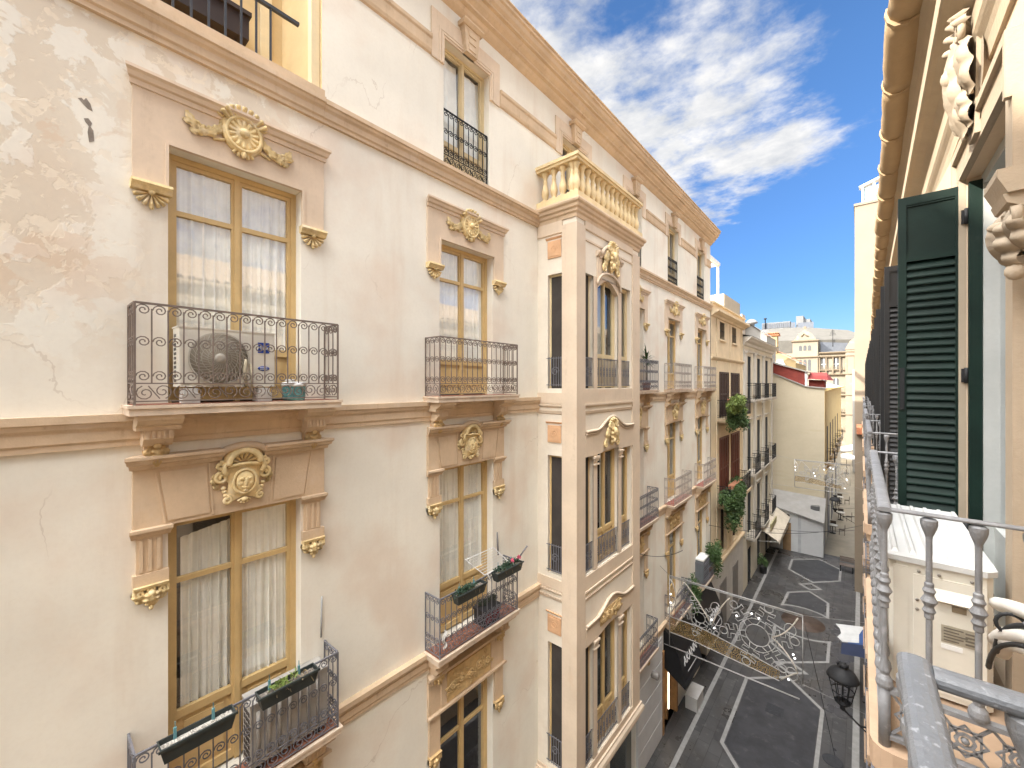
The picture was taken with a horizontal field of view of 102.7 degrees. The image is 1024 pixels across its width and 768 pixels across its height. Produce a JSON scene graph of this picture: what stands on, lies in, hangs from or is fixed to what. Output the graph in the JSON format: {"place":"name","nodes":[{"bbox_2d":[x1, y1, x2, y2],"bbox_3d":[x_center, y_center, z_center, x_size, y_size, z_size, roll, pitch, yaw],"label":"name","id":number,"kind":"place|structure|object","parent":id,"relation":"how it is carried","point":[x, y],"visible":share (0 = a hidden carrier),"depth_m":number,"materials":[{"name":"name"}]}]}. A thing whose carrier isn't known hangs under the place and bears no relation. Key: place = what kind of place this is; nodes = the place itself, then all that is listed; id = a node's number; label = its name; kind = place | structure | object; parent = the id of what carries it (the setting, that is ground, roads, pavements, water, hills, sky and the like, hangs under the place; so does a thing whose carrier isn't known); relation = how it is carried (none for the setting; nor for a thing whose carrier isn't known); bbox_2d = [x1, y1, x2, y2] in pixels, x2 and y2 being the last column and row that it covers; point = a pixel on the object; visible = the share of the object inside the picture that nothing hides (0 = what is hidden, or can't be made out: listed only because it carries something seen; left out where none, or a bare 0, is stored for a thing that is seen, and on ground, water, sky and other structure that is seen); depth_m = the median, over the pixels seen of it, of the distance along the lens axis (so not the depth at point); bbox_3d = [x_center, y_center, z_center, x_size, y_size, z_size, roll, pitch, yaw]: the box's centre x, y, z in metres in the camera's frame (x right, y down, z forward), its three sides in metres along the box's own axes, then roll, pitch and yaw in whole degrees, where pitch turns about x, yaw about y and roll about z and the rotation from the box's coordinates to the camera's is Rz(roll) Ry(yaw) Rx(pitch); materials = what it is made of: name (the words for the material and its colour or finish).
{"place":"outdoors","nodes":[
{"label":"outdoors","id":0,"kind":"place"},
{"bbox_2d":[179,388,199,403],"bbox_3d":[-3.478,0.124,4.407,0.250,0.159,0.150,0,0,40],"label":"concrete block","id":1,"kind":"object","parent":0,"point":[190,396],"depth_m":4.33,"materials":[{"name":"grey concrete"}]},
{"bbox_2d":[172,325,275,391],"bbox_3d":[-3.274,-0.262,4.712,0.305,0.704,0.942,0,0,40],"label":"air conditioner","id":2,"kind":"object","parent":1,"relation":"on","point":[191,357],"visible":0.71,"depth_m":4.56,"materials":[{"name":"white metal"}]},
{"bbox_2d":[252,388,271,400],"bbox_3d":[-3.024,0.124,4.939,0.250,0.159,0.150,0,0,40],"label":"concrete block","id":3,"kind":"object","parent":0,"point":[258,390],"depth_m":4.87,"materials":[{"name":"white concrete"}]},
{"bbox_2d":[473,594,499,627],"bbox_3d":[-0.486,4.325,7.914,0.322,0.490,0.460,0,0,40],"label":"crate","id":4,"kind":"object","parent":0,"point":[485,605],"visible":0.66,"depth_m":7.83,"materials":[{"name":"black plastic"}]},
{"bbox_2d":[510,0,888,331],"label":"sky","id":5,"kind":"structure","parent":0,"point":[767,114],"materials":[{"name":"blue"}]},
{"bbox_2d":[645,546,868,767],"bbox_3d":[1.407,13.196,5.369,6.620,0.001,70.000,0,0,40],"label":"street","id":6,"kind":"structure","parent":0,"point":[703,748],"depth_m":19.13,"materials":[{"name":"stone"}]},
{"bbox_2d":[0,0,720,767],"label":"apartment building","id":7,"kind":"structure","parent":6,"relation":"on","point":[558,202],"depth_m":6.11,"materials":[{"name":"beige paint"}]},
{"bbox_2d":[156,702,237,764],"bbox_3d":[-3.232,3.550,4.223,0.182,0.300,0.660,0,0,40],"label":"rail planter","id":8,"kind":"object","parent":7,"relation":"attached to","point":[181,742],"visible":1,"depth_m":4.20,"materials":[{"name":"black plastic"}]},
{"bbox_2d":[177,168,230,329],"bbox_3d":[-3.669,-1.470,4.838,0.076,2.060,0.590,0,0,40],"label":"curtain","id":9,"kind":"object","parent":7,"relation":"hanging from","point":[203,266],"visible":0.73,"depth_m":4.83,"materials":[{"name":"white fabric"}]},
{"bbox_2d":[180,518,229,706],"bbox_3d":[-3.646,2.690,4.897,0.075,2.060,0.510,0,0,40],"label":"curtain","id":10,"kind":"object","parent":7,"relation":"hanging from","point":[204,635],"visible":0.97,"depth_m":4.88,"materials":[{"name":"white fabric"}]},
{"bbox_2d":[168,153,295,402],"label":"window","id":11,"kind":"structure","parent":7,"relation":"in","point":[236,183],"depth_m":5.05,"materials":[{"name":"yellow wood"}]},
{"bbox_2d":[168,499,295,767],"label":"window","id":12,"kind":"structure","parent":7,"relation":"in","point":[186,715],"depth_m":5.04,"materials":[{"name":"yellow wood"}]},
{"bbox_2d":[242,504,284,676],"bbox_3d":[-3.241,2.650,5.361,0.077,2.140,0.580,0,0,40],"label":"curtain","id":13,"kind":"object","parent":7,"relation":"hanging from","point":[263,610],"visible":0.9,"depth_m":5.36,"materials":[{"name":"white fabric"}]},
{"bbox_2d":[242,188,285,349],"bbox_3d":[-3.234,-1.470,5.361,0.073,2.060,0.590,0,0,40],"label":"curtain","id":14,"kind":"object","parent":7,"relation":"hanging from","point":[264,276],"visible":0.75,"depth_m":5.35,"materials":[{"name":"white fabric"}]},
{"bbox_2d":[242,656,327,767],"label":"air conditioner","id":15,"kind":"object","parent":7,"relation":"on","point":[258,734],"visible":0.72,"depth_m":5.04,"materials":[{"name":"white metal"}]},
{"bbox_2d":[255,661,319,710],"bbox_3d":[-2.670,3.550,4.888,0.211,0.300,0.680,0,0,40],"label":"rail planter","id":16,"kind":"object","parent":7,"relation":"attached to","point":[270,694],"visible":1,"depth_m":4.84,"materials":[{"name":"black plastic"}]},
{"bbox_2d":[281,379,306,400],"bbox_3d":[-2.752,0.072,5.167,0.292,0.264,0.292,0,0,40],"label":"bucket","id":17,"kind":"object","parent":7,"relation":"on","point":[297,384],"visible":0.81,"depth_m":5.06,"materials":[{"name":"teal plastic"}]},
{"bbox_2d":[440,468,457,582],"bbox_3d":[-1.253,2.650,7.700,0.078,2.140,0.600,0,0,40],"label":"curtain","id":18,"kind":"object","parent":7,"relation":"hanging from","point":[449,530],"visible":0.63,"depth_m":7.78,"materials":[{"name":"white fabric"}]},
{"bbox_2d":[440,251,457,359],"bbox_3d":[-1.256,-1.470,7.703,0.076,2.060,0.600,0,0,40],"label":"curtain","id":19,"kind":"object","parent":7,"relation":"hanging from","point":[448,310],"visible":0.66,"depth_m":7.79,"materials":[{"name":"white fabric"}]},
{"bbox_2d":[444,61,456,147],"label":"curtain","id":20,"kind":"object","parent":7,"relation":"hanging from","point":[450,101],"visible":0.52,"depth_m":7.86,"materials":[{"name":"white fabric"}]},
{"bbox_2d":[440,244,486,394],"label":"window","id":21,"kind":"structure","parent":7,"relation":"in","point":[461,255],"depth_m":7.96,"materials":[{"name":"yellow wood"}]},
{"bbox_2d":[440,460,486,632],"bbox_3d":[-0.991,3.050,7.936,0.080,3.100,1.380,0,0,40],"label":"window","id":22,"kind":"structure","parent":7,"relation":"in","point":[447,587],"depth_m":7.92,"materials":[{"name":"yellow wood"}]},
{"bbox_2d":[440,678,486,767],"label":"window","id":23,"kind":"structure","parent":7,"relation":"in","point":[463,726],"depth_m":8.93,"materials":[{"name":"yellow glass"}]},
{"bbox_2d":[444,48,483,181],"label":"window","id":24,"kind":"structure","parent":7,"relation":"in","point":[462,70],"depth_m":8.03,"materials":[{"name":"yellow wood"}]},
{"bbox_2d":[450,576,487,605],"bbox_3d":[-0.767,3.580,7.110,0.197,0.300,0.828,0,0,40],"label":"rail planter","id":25,"kind":"object","parent":7,"relation":"attached to","point":[464,593],"visible":1,"depth_m":7.07,"materials":[{"name":"black plastic"}]},
{"bbox_2d":[464,76,477,159],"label":"curtain","id":26,"kind":"object","parent":7,"relation":"hanging from","point":[470,103],"visible":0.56,"depth_m":8.25,"materials":[{"name":"white fabric"}]},
{"bbox_2d":[464,463,480,571],"bbox_3d":[-0.798,2.650,8.225,0.072,2.140,0.590,0,0,40],"label":"curtain","id":27,"kind":"object","parent":7,"relation":"hanging from","point":[472,516],"visible":0.84,"depth_m":8.22,"materials":[{"name":"white fabric"}]},
{"bbox_2d":[464,259,480,361],"bbox_3d":[-0.797,-1.470,8.224,0.071,2.060,0.590,0,0,40],"label":"curtain","id":28,"kind":"object","parent":7,"relation":"hanging from","point":[472,306],"visible":0.76,"depth_m":8.24,"materials":[{"name":"white fabric"}]},
{"bbox_2d":[465,547,513,580],"bbox_3d":[-0.407,3.457,7.876,0.488,0.333,0.914,0,0,40],"label":"drying rack","id":29,"kind":"object","parent":7,"relation":"attached to","point":[487,561],"visible":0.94,"depth_m":7.84,"materials":[{"name":"white metal"}]},
{"bbox_2d":[491,555,523,581],"bbox_3d":[-0.093,3.546,7.905,0.214,0.307,0.823,0,0,40],"label":"rail planter","id":30,"kind":"object","parent":7,"relation":"attached to","point":[503,571],"visible":1,"depth_m":7.86,"materials":[{"name":"black plastic"}]},
{"bbox_2d":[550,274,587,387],"bbox_3d":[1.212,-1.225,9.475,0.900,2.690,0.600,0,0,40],"label":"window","id":31,"kind":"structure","parent":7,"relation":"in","point":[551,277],"depth_m":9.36,"materials":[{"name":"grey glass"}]},
{"bbox_2d":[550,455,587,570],"bbox_3d":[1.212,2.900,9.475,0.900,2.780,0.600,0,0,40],"label":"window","id":32,"kind":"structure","parent":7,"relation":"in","point":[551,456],"depth_m":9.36,"materials":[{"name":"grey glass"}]},
{"bbox_2d":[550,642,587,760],"bbox_3d":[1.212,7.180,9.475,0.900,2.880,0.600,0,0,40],"label":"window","id":33,"kind":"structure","parent":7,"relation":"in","point":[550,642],"depth_m":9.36,"materials":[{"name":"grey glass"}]},
{"bbox_2d":[552,276,588,387],"bbox_3d":[1.278,-1.230,9.629,1.000,2.700,0.900,0,0,40],"label":"window","id":34,"kind":"structure","parent":7,"relation":"in","point":[556,281],"depth_m":9.27,"materials":[{"name":"grey glass"}]},
{"bbox_2d":[552,457,588,573],"bbox_3d":[1.278,2.895,9.629,1.000,2.790,0.900,0,0,40],"label":"window","id":35,"kind":"structure","parent":7,"relation":"in","point":[556,461],"depth_m":9.27,"materials":[{"name":"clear glass"}]},
{"bbox_2d":[552,643,588,767],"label":"window","id":36,"kind":"structure","parent":7,"relation":"in","point":[556,650],"depth_m":9.27,"materials":[{"name":"grey glass"}]},
{"bbox_2d":[562,144,579,193],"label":"window","id":37,"kind":"structure","parent":7,"relation":"in","point":[566,150],"depth_m":10.78,"materials":[{"name":"yellow wood"}]},
{"bbox_2d":[535,195,646,767],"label":"bay window","id":38,"kind":"structure","parent":7,"relation":"in","point":[577,239],"depth_m":9.39,"materials":[{"name":"beige paint"}]},
{"bbox_2d":[599,453,600,526],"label":"curtain","id":39,"kind":"object","parent":7,"relation":"hanging from","point":[600,494],"visible":0.18,"depth_m":10.32,"materials":[{"name":"white fabric"}]},
{"bbox_2d":[597,288,605,354],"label":"curtain","id":40,"kind":"object","parent":7,"relation":"hanging from","point":[598,320],"visible":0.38,"depth_m":10.24,"materials":[{"name":"white fabric"}]},
{"bbox_2d":[597,282,613,387],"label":"window","id":41,"kind":"structure","parent":7,"relation":"in","point":[611,297],"depth_m":10.13,"materials":[{"name":"yellow wood"}]},
{"bbox_2d":[597,449,613,561],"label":"window","id":42,"kind":"structure","parent":7,"relation":"in","point":[604,528],"depth_m":10.16,"materials":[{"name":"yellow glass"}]},
{"bbox_2d":[597,619,613,742],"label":"window","id":43,"kind":"structure","parent":7,"relation":"in","point":[606,701],"depth_m":10.16,"materials":[{"name":"yellow glass"}]},
{"bbox_2d":[597,286,626,387],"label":"window","id":44,"kind":"structure","parent":7,"relation":"in","point":[624,358],"depth_m":10.92,"materials":[{"name":"yellow wood"}]},
{"bbox_2d":[597,447,626,544],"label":"window","id":45,"kind":"structure","parent":7,"relation":"in","point":[624,517],"depth_m":10.64,"materials":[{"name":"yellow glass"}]},
{"bbox_2d":[597,610,626,708],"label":"window","id":46,"kind":"structure","parent":7,"relation":"in","point":[624,678],"depth_m":10.62,"materials":[{"name":"yellow glass"}]},
{"bbox_2d":[610,731,630,767],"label":"shop window","id":47,"kind":"structure","parent":7,"relation":"in","point":[622,758],"depth_m":13.28,"materials":[{"name":"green glass"}]},
{"bbox_2d":[667,320,674,387],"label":"window","id":48,"kind":"structure","parent":7,"relation":"in","point":[669,338],"depth_m":16.84,"materials":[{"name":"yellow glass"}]},
{"bbox_2d":[667,422,674,496],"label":"window","id":49,"kind":"structure","parent":7,"relation":"in","point":[670,475],"depth_m":16.88,"materials":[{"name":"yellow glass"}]},
{"bbox_2d":[667,530,674,607],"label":"window","id":50,"kind":"structure","parent":7,"relation":"in","point":[669,562],"depth_m":16.95,"materials":[{"name":"yellow glass"}]},
{"bbox_2d":[668,229,674,284],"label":"window","id":51,"kind":"structure","parent":7,"relation":"in","point":[670,232],"depth_m":16.83,"materials":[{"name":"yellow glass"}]},
{"bbox_2d":[663,612,701,689],"bbox_3d":[6.694,10.225,16.005,0.800,1.950,2.050,0,0,40],"label":"shop awning","id":52,"kind":"object","parent":7,"relation":"attached to","point":[681,667],"visible":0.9,"depth_m":15.43,"materials":[{"name":"black fabric"}]},
{"bbox_2d":[683,572,701,615],"bbox_3d":[7.601,8.836,17.214,0.959,1.702,0.633,0,0,-42],"label":"entrance plant","id":53,"kind":"object","parent":7,"relation":"hanging from","point":[696,592],"visible":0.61,"depth_m":17.16,"materials":[{"name":"green plant"}]},
{"bbox_2d":[697,330,701,387],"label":"window","id":54,"kind":"structure","parent":7,"relation":"in","point":[699,331],"depth_m":19.80,"materials":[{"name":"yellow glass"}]},
{"bbox_2d":[697,416,701,481],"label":"window","id":55,"kind":"structure","parent":7,"relation":"in","point":[698,462],"depth_m":19.80,"materials":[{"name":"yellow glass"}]},
{"bbox_2d":[697,509,701,555],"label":"window","id":56,"kind":"structure","parent":7,"relation":"in","point":[699,521],"depth_m":19.82,"materials":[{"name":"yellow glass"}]},
{"bbox_2d":[695,552,708,583],"bbox_3d":[8.712,8.415,18.752,0.370,1.070,0.890,0,0,40],"label":"air conditioner","id":57,"kind":"object","parent":7,"relation":"attached to","point":[702,558],"visible":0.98,"depth_m":18.47,"materials":[{"name":"white metal"}]},
{"bbox_2d":[692,582,723,642],"bbox_3d":[8.947,10.225,18.650,0.800,1.950,2.000,0,0,40],"label":"decoration","id":58,"kind":"object","parent":7,"relation":"attached to","point":[708,597],"visible":0.49,"depth_m":18.28,"materials":[{"name":"black paint"}]},
{"bbox_2d":[705,539,723,578],"bbox_3d":[9.524,8.281,19.421,0.966,1.818,1.454,0,0,18],"label":"hanging plant","id":59,"kind":"object","parent":7,"relation":"hanging from","point":[715,550],"visible":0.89,"depth_m":19.17,"materials":[{"name":"green plant"}]},
{"bbox_2d":[661,567,863,711],"bbox_3d":[7.966,8.244,13.393,6.177,3.154,0.333,0,0,40],"label":"light panel","id":60,"kind":"object","parent":7,"relation":"attached to","point":[707,633],"visible":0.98,"depth_m":13.90,"materials":[{"name":"silver metal"}]},
{"bbox_2d":[685,682,703,712],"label":"display plinth","id":61,"kind":"structure","parent":6,"relation":"on","point":[693,696],"depth_m":16.68,"materials":[{"name":"white stone"}]},
{"bbox_2d":[669,550,777,767],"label":"paving inlay","id":62,"kind":"object","parent":6,"relation":"on","point":[693,723],"visible":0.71,"depth_m":17.92,"materials":[{"name":"stone"}]},
{"bbox_2d":[710,294,744,334],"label":"party wall building","id":63,"kind":"structure","parent":6,"relation":"on","point":[728,302],"depth_m":28.06,"materials":[{"name":"beige paint"}]},
{"bbox_2d":[710,300,750,647],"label":"town house","id":64,"kind":"structure","parent":6,"relation":"on","point":[728,326],"depth_m":22.79,"materials":[{"name":"beige paint"}]},
{"bbox_2d":[710,255,719,302],"bbox_3d":[10.315,-5.560,23.527,2.200,3.120,3.400,0,0,40],"label":"roof pergola","id":65,"kind":"object","parent":64,"relation":"on","point":[715,262],"visible":0.22,"depth_m":24.02,"materials":[{"name":"white paint"}]},
{"bbox_2d":[721,509,723,548],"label":"window","id":66,"kind":"structure","parent":64,"relation":"in","point":[722,512],"depth_m":22.86,"materials":[{"name":"black glass"}]},
{"bbox_2d":[719,576,726,634],"bbox_3d":[11.362,11.900,22.045,0.024,2.600,1.400,0,0,40],"label":"shop door","id":67,"kind":"structure","parent":64,"relation":"in","point":[723,586],"depth_m":22.06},
{"bbox_2d":[719,372,728,416],"bbox_3d":[11.459,0.550,22.379,0.310,2.400,1.895,0,0,40],"label":"window","id":68,"kind":"structure","parent":64,"relation":"in","point":[723,380],"depth_m":22.18,"materials":[{"name":"brown wood"}]},
{"bbox_2d":[719,435,728,496],"bbox_3d":[11.459,4.525,22.379,0.310,3.350,1.895,0,0,40],"label":"window","id":69,"kind":"structure","parent":64,"relation":"in","point":[723,441],"depth_m":22.23,"materials":[{"name":"brown wood"}]},
{"bbox_2d":[717,475,746,532],"bbox_3d":[11.821,6.311,21.590,1.180,2.701,4.182,0,0,40],"label":"hanging plant","id":70,"kind":"object","parent":64,"relation":"attached to","point":[733,503],"visible":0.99,"depth_m":20.68,"materials":[{"name":"plant"}]},
{"bbox_2d":[731,373,739,397],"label":"window","id":71,"kind":"structure","parent":64,"relation":"in","point":[735,378],"depth_m":24.19,"materials":[{"name":"brown wood"}]},
{"bbox_2d":[731,431,739,480],"bbox_3d":[13.128,4.525,24.340,0.310,3.350,2.045,0,0,40],"label":"window","id":72,"kind":"structure","parent":64,"relation":"in","point":[735,443],"depth_m":24.19,"materials":[{"name":"brown wood"}]},
{"bbox_2d":[733,560,737,610],"bbox_3d":[13.210,11.900,24.214,0.024,2.600,1.300,0,0,40],"label":"shop door","id":73,"kind":"structure","parent":64,"relation":"in","point":[735,568],"depth_m":24.17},
{"bbox_2d":[725,394,749,432],"bbox_3d":[11.708,1.502,21.343,1.132,2.068,4.238,0,0,35],"label":"plant","id":74,"kind":"object","parent":64,"relation":"attached to","point":[736,409],"visible":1,"depth_m":20.57,"materials":[{"name":"plant"}]},
{"bbox_2d":[743,334,778,591],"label":"pilastered house","id":75,"kind":"structure","parent":6,"relation":"on","point":[759,387],"depth_m":29.02,"materials":[{"name":"white paint"}]},
{"bbox_2d":[757,415,761,462],"bbox_3d":[17.992,4.015,29.862,0.245,3.470,1.500,0,0,40],"label":"window","id":76,"kind":"structure","parent":75,"relation":"in","point":[758,421],"depth_m":30.24,"materials":[{"name":"brown wood"}]},
{"bbox_2d":[761,498,789,544],"bbox_3d":[20.105,10.337,31.215,1.378,1.973,6.400,0,0,40],"label":"awning","id":77,"kind":"object","parent":75,"relation":"attached to","point":[783,518],"visible":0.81,"depth_m":30.74,"materials":[{"name":"beige fabric"}]},
{"bbox_2d":[757,553,768,573],"bbox_3d":[17.576,12.549,28.680,0.774,1.295,0.729,0,0,40],"label":"plant pot","id":78,"kind":"object","parent":6,"relation":"on","point":[764,565],"visible":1,"depth_m":28.52,"materials":[{"name":"green plant"}]},
{"bbox_2d":[770,489,825,557],"bbox_3d":[22.896,11.050,32.903,3.600,4.300,2.190,0,0,40],"label":"lean to annex","id":79,"kind":"object","parent":6,"relation":"on","point":[803,512],"visible":0.79,"depth_m":32.15,"materials":[{"name":"white paint"}]},
{"bbox_2d":[783,523,790,550],"bbox_3d":[21.868,12.100,32.583,0.550,2.200,0.030,0,0,40],"label":"door","id":80,"kind":"structure","parent":79,"relation":"in","point":[787,537],"depth_m":32.55,"materials":[{"name":"brown wood"}]},
{"bbox_2d":[770,623,830,662],"bbox_3d":[14.372,13.192,20.562,2.508,0.001,3.222,0,0,40],"label":"paving inlay","id":81,"kind":"object","parent":6,"relation":"on","point":[828,648],"visible":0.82,"depth_m":20.43,"materials":[{"name":"stone"}]},
{"bbox_2d":[781,612,824,632],"bbox_3d":[16.126,13.194,22.716,2.000,0.003,2.000,0,0,40],"label":"paving roundel","id":82,"kind":"object","parent":6,"relation":"on","point":[812,625],"visible":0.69,"depth_m":22.66,"materials":[{"name":"brown stone"}]},
{"bbox_2d":[781,591,828,617],"bbox_3d":[17.935,13.192,24.917,2.295,0.001,3.186,0,0,40],"label":"paving inlay","id":83,"kind":"object","parent":6,"relation":"on","point":[786,596],"visible":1,"depth_m":24.56,"materials":[{"name":"stone"}]},
{"bbox_2d":[773,362,844,544],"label":"blank gable house","id":84,"kind":"structure","parent":6,"relation":"on","point":[806,417],"depth_m":34.05,"materials":[{"name":"beige paint"}]},
{"bbox_2d":[822,753,843,767],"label":"manhole cover","id":85,"kind":"object","parent":6,"relation":"on","point":[832,760],"visible":1,"depth_m":14.35,"materials":[{"name":"metal"}]},
{"bbox_2d":[839,555,853,573],"bbox_3d":[23.619,12.743,28.892,0.800,0.906,0.620,0,0,40],"label":"bench","id":86,"kind":"object","parent":6,"relation":"on","point":[845,564],"visible":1,"depth_m":28.95,"materials":[{"name":"black paint"}]},
{"bbox_2d":[852,369,854,471],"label":"plaza side house","id":87,"kind":"structure","parent":6,"relation":"on","point":[853,418],"depth_m":61.45,"materials":[{"name":"white paint"}]},
{"bbox_2d":[852,592,859,767],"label":"paving inlay","id":88,"kind":"object","parent":6,"relation":"on","point":[855,736],"visible":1,"depth_m":16.70,"materials":[{"name":"stone"}]},
{"bbox_2d":[854,176,878,592],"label":"corner tower","id":89,"kind":"structure","parent":6,"relation":"on","point":[865,210],"depth_m":25.89,"materials":[{"name":"white paint"}]},
{"bbox_2d":[829,495,854,523],"bbox_3d":[22.590,8.537,28.048,1.388,1.755,0.650,0,0,40],"label":"street lantern","id":90,"kind":"object","parent":89,"relation":"attached to","point":[835,498],"visible":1,"depth_m":28.13,"materials":[{"name":"black paint"}]},
{"bbox_2d":[862,0,1023,767],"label":"balcony building","id":91,"kind":"structure","parent":6,"relation":"on","point":[943,414],"depth_m":2.31,"materials":[{"name":"paint"}]},
{"bbox_2d":[754,450,862,493],"bbox_3d":[18.990,5.609,26.334,6.173,2.324,0.334,0,0,40],"label":"light panel","id":92,"kind":"object","parent":91,"relation":"attached to","point":[813,478],"visible":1,"depth_m":26.06,"materials":[{"name":"silver metal"}]},
{"bbox_2d":[826,661,865,731],"bbox_3d":[8.356,7.757,9.959,1.150,1.754,0.650,0,0,40],"label":"street lantern","id":93,"kind":"object","parent":91,"relation":"attached to","point":[842,674],"visible":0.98,"depth_m":10.02,"materials":[{"name":"black paint"}]},
{"bbox_2d":[836,624,864,657],"bbox_3d":[14.473,10.830,17.327,1.330,0.340,2.750,0,0,40],"label":"cloth awning","id":94,"kind":"object","parent":91,"relation":"attached to","point":[852,636],"visible":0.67,"depth_m":17.44,"materials":[{"name":"white fabric"}]},
{"bbox_2d":[888,504,997,712],"bbox_3d":[2.065,1.009,2.047,0.324,0.580,1.025,0,0,40],"label":"air conditioner","id":95,"kind":"object","parent":91,"relation":"on","point":[954,588],"visible":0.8,"depth_m":1.72,"materials":[{"name":"white metal"}]},
{"bbox_2d":[981,136,1004,626],"bbox_3d":[2.717,0.010,1.679,0.900,2.620,1.530,0,0,40],"label":"window","id":96,"kind":"structure","parent":91,"relation":"in","point":[993,272],"depth_m":2.29,"materials":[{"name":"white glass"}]},
{"bbox_2d":[985,597,1023,669],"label":"pipe bundle","id":97,"kind":"object","parent":91,"relation":"attached to","point":[1005,641],"visible":0.99,"depth_m":1.39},
{"bbox_2d":[745,319,775,363],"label":"white gable house","id":98,"kind":"structure","parent":0,"point":[753,330],"depth_m":44.03,"materials":[{"name":"white paint"}]},
{"bbox_2d":[725,560,838,767],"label":"dark paving","id":99,"kind":"structure","parent":0,"point":[758,736],"depth_m":15.96,"materials":[{"name":"stone"}]},
{"bbox_2d":[720,676,823,767],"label":"paving inlay","id":100,"kind":"object","parent":99,"relation":"on","point":[818,741],"visible":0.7,"depth_m":15.96,"materials":[{"name":"stone"}]},
{"bbox_2d":[765,702,784,718],"bbox_3d":[10.625,13.188,16.564,0.600,0.008,0.600,0,0,40],"label":"drain cover","id":101,"kind":"object","parent":99,"relation":"on","point":[775,710],"visible":1,"depth_m":16.54,"materials":[{"name":"metal"}]},
{"bbox_2d":[788,559,841,582],"bbox_3d":[21.538,13.192,29.136,3.725,0.001,3.626,0,0,-7],"label":"paving inlay","id":102,"kind":"object","parent":99,"relation":"on","point":[840,572],"visible":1,"depth_m":28.67,"materials":[{"name":"stone"}]},
{"bbox_2d":[766,332,805,370],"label":"yellow roof house","id":103,"kind":"structure","parent":0,"point":[783,359],"depth_m":50.64,"materials":[{"name":"paint"}]},
{"bbox_2d":[761,316,813,333],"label":"office block","id":104,"kind":"structure","parent":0,"point":[802,321],"depth_m":125.94,"materials":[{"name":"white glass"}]},
{"bbox_2d":[768,326,854,454],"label":"ornate palace","id":105,"kind":"structure","parent":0,"point":[813,349],"depth_m":76.50,"materials":[{"name":"paint"}]},
{"bbox_2d":[824,459,854,559],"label":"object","id":106,"kind":"structure","parent":0,"point":[838,545],"depth_m":38.75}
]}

